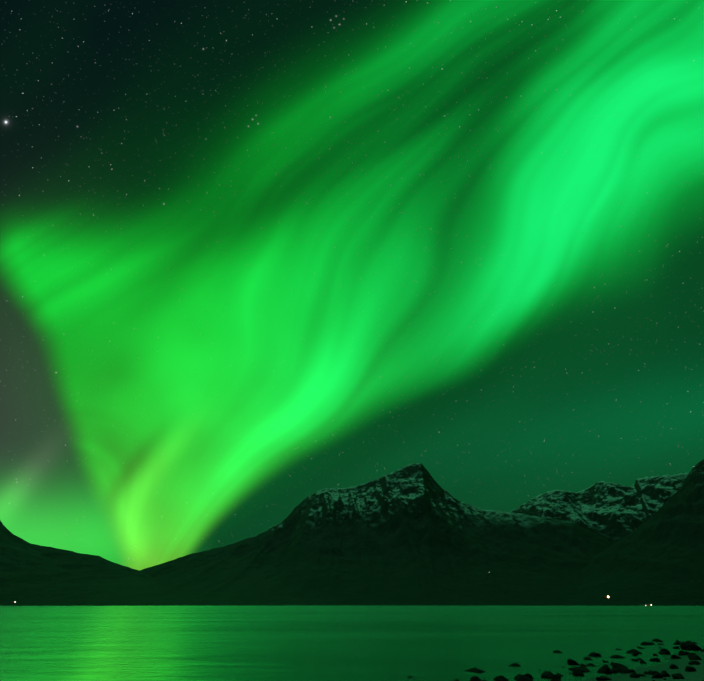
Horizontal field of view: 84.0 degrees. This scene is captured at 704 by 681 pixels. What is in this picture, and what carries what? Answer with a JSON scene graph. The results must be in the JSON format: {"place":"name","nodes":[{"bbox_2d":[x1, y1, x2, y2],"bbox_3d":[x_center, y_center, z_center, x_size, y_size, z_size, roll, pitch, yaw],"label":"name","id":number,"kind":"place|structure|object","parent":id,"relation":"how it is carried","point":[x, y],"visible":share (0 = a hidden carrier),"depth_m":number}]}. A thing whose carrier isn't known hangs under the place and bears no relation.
{"place":"outdoors","nodes":[
{"label":"outdoors","id":0,"kind":"place"},
{"bbox_2d":[0,459,703,605],"bbox_3d":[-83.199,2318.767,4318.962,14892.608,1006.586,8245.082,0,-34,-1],"label":"mountain terrain","id":1,"kind":"structure","parent":0,"point":[414,534],"depth_m":1835.11},
{"bbox_2d":[0,606,703,680],"bbox_3d":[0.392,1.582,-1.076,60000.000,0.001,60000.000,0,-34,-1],"label":"fjord water","id":2,"kind":"structure","parent":0,"point":[240,643],"depth_m":24.64},
{"bbox_2d":[509,663,520,666],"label":"shore rock","id":3,"kind":"object","parent":2,"relation":"on","point":[515,665],"visible":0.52,"depth_m":14.65},
{"bbox_2d":[596,677,605,680],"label":"shore rock","id":4,"kind":"object","parent":2,"relation":"on","point":[600,679],"visible":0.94,"depth_m":11.71},
{"bbox_2d":[630,672,639,677],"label":"shore rock","id":5,"kind":"object","parent":2,"relation":"on","point":[634,675],"visible":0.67,"depth_m":11.93},
{"bbox_2d":[651,673,662,677],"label":"shore stone","id":6,"kind":"object","parent":2,"relation":"on","point":[657,675],"visible":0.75,"depth_m":11.64},
{"bbox_2d":[671,655,680,658],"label":"shore stone","id":7,"kind":"object","parent":2,"relation":"on","point":[675,657],"visible":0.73,"depth_m":16.51},
{"bbox_2d":[678,650,688,655],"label":"shore rock","id":8,"kind":"object","parent":2,"relation":"on","point":[681,653],"visible":0.85,"depth_m":17.77},
{"bbox_2d":[685,666,695,671],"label":"shore rock","id":9,"kind":"object","parent":2,"relation":"on","point":[689,669],"visible":0.81,"depth_m":12.72},
{"bbox_2d":[687,653,701,659],"bbox_3d":[13.825,12.812,15.775,0.403,0.336,0.676,-14,-37,20],"label":"shore rock","id":10,"kind":"object","parent":2,"relation":"on","point":[692,656],"visible":0.79,"depth_m":15.75},
{"bbox_2d":[688,661,700,664],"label":"shore stone","id":11,"kind":"object","parent":2,"relation":"on","point":[693,662],"visible":0.62,"depth_m":14.34},
{"bbox_2d":[0,0,703,569],"label":"sky","id":12,"kind":"structure","parent":0,"point":[258,258]},
{"bbox_2d":[582,652,703,680],"bbox_3d":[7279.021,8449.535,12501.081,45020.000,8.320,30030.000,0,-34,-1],"label":"shore","id":13,"kind":"structure","parent":0,"point":[682,662],"depth_m":12.95},
{"bbox_2d":[464,667,484,672],"bbox_3d":[4.224,11.513,13.537,0.691,0.307,0.951,19,-38,-25],"label":"shore rock","id":14,"kind":"object","parent":13,"relation":"on","point":[475,670],"visible":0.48,"depth_m":13.45},
{"bbox_2d":[470,676,480,680],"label":"shallow stone","id":15,"kind":"object","parent":13,"relation":"on","point":[474,678],"visible":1,"depth_m":11.51},
{"bbox_2d":[493,675,509,680],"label":"shallow stone","id":16,"kind":"object","parent":13,"relation":"on","point":[499,677],"visible":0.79,"depth_m":11.92},
{"bbox_2d":[514,674,532,680],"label":"shallow stone","id":17,"kind":"object","parent":13,"relation":"on","point":[519,677],"visible":0.98,"depth_m":11.76},
{"bbox_2d":[541,674,560,678],"bbox_3d":[6.248,10.593,12.262,0.316,0.226,0.576,22,-40,-29],"label":"shore rock","id":18,"kind":"object","parent":13,"relation":"on","point":[550,676],"visible":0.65,"depth_m":12.21},
{"bbox_2d":[567,659,578,664],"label":"shore rock","id":19,"kind":"object","parent":13,"relation":"on","point":[571,662],"visible":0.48,"depth_m":15.04},
{"bbox_2d":[572,670,583,675],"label":"shore rock","id":20,"kind":"object","parent":13,"relation":"on","point":[576,673],"visible":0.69,"depth_m":12.72},
{"bbox_2d":[569,666,589,672],"bbox_3d":[8.013,11.574,13.609,0.648,0.354,0.736,0,-34,-1],"label":"shallow stone","id":21,"kind":"object","parent":13,"relation":"on","point":[583,669],"visible":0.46,"depth_m":13.57},
{"bbox_2d":[588,652,600,656],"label":"shallow stone","id":22,"kind":"object","parent":13,"relation":"on","point":[593,654],"visible":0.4,"depth_m":17.40},
{"bbox_2d":[597,665,611,673],"bbox_3d":[8.544,11.248,13.265,0.424,0.375,0.538,0,-34,-1],"label":"shallow stone","id":23,"kind":"object","parent":13,"relation":"on","point":[604,669],"visible":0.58,"depth_m":13.19},
{"bbox_2d":[609,654,624,657],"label":"shallow stone","id":24,"kind":"object","parent":13,"relation":"on","point":[616,656],"visible":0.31,"depth_m":16.98},
{"bbox_2d":[612,662,627,668],"bbox_3d":[9.643,11.803,14.050,0.457,0.345,0.391,0,-34,-1],"label":"shallow stone","id":25,"kind":"object","parent":13,"relation":"on","point":[614,665],"visible":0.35,"depth_m":14.09},
{"bbox_2d":[614,666,630,673],"bbox_3d":[9.338,11.324,13.418,0.524,0.257,0.611,0,-34,-1],"label":"shore rock","id":26,"kind":"object","parent":13,"relation":"on","point":[622,669],"visible":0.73,"depth_m":13.32},
{"bbox_2d":[626,649,641,653],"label":"shallow stone","id":27,"kind":"object","parent":13,"relation":"on","point":[632,651],"visible":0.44,"depth_m":18.46},
{"bbox_2d":[649,658,660,661],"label":"shore rock","id":28,"kind":"object","parent":13,"relation":"on","point":[655,659],"visible":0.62,"depth_m":15.94},
{"bbox_2d":[658,648,669,653],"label":"shore rock","id":29,"kind":"object","parent":13,"relation":"on","point":[665,650],"visible":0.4,"depth_m":18.26},
{"bbox_2d":[661,670,669,676],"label":"shore rock","id":30,"kind":"object","parent":13,"relation":"on","point":[664,673],"visible":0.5,"depth_m":11.94},
{"bbox_2d":[671,673,683,678],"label":"shore stone","id":31,"kind":"object","parent":13,"relation":"on","point":[677,676],"visible":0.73,"depth_m":11.27},
{"bbox_2d":[680,641,701,650],"bbox_3d":[17.393,15.726,19.941,0.849,0.674,0.693,9,-35,-12],"label":"shore rock","id":32,"kind":"object","parent":13,"relation":"on","point":[687,644],"visible":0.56,"depth_m":19.95},
{"bbox_2d":[670,664,678,668],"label":"shore rock","id":33,"kind":"object","parent":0,"point":[673,666],"visible":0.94,"depth_m":13.71}
]}

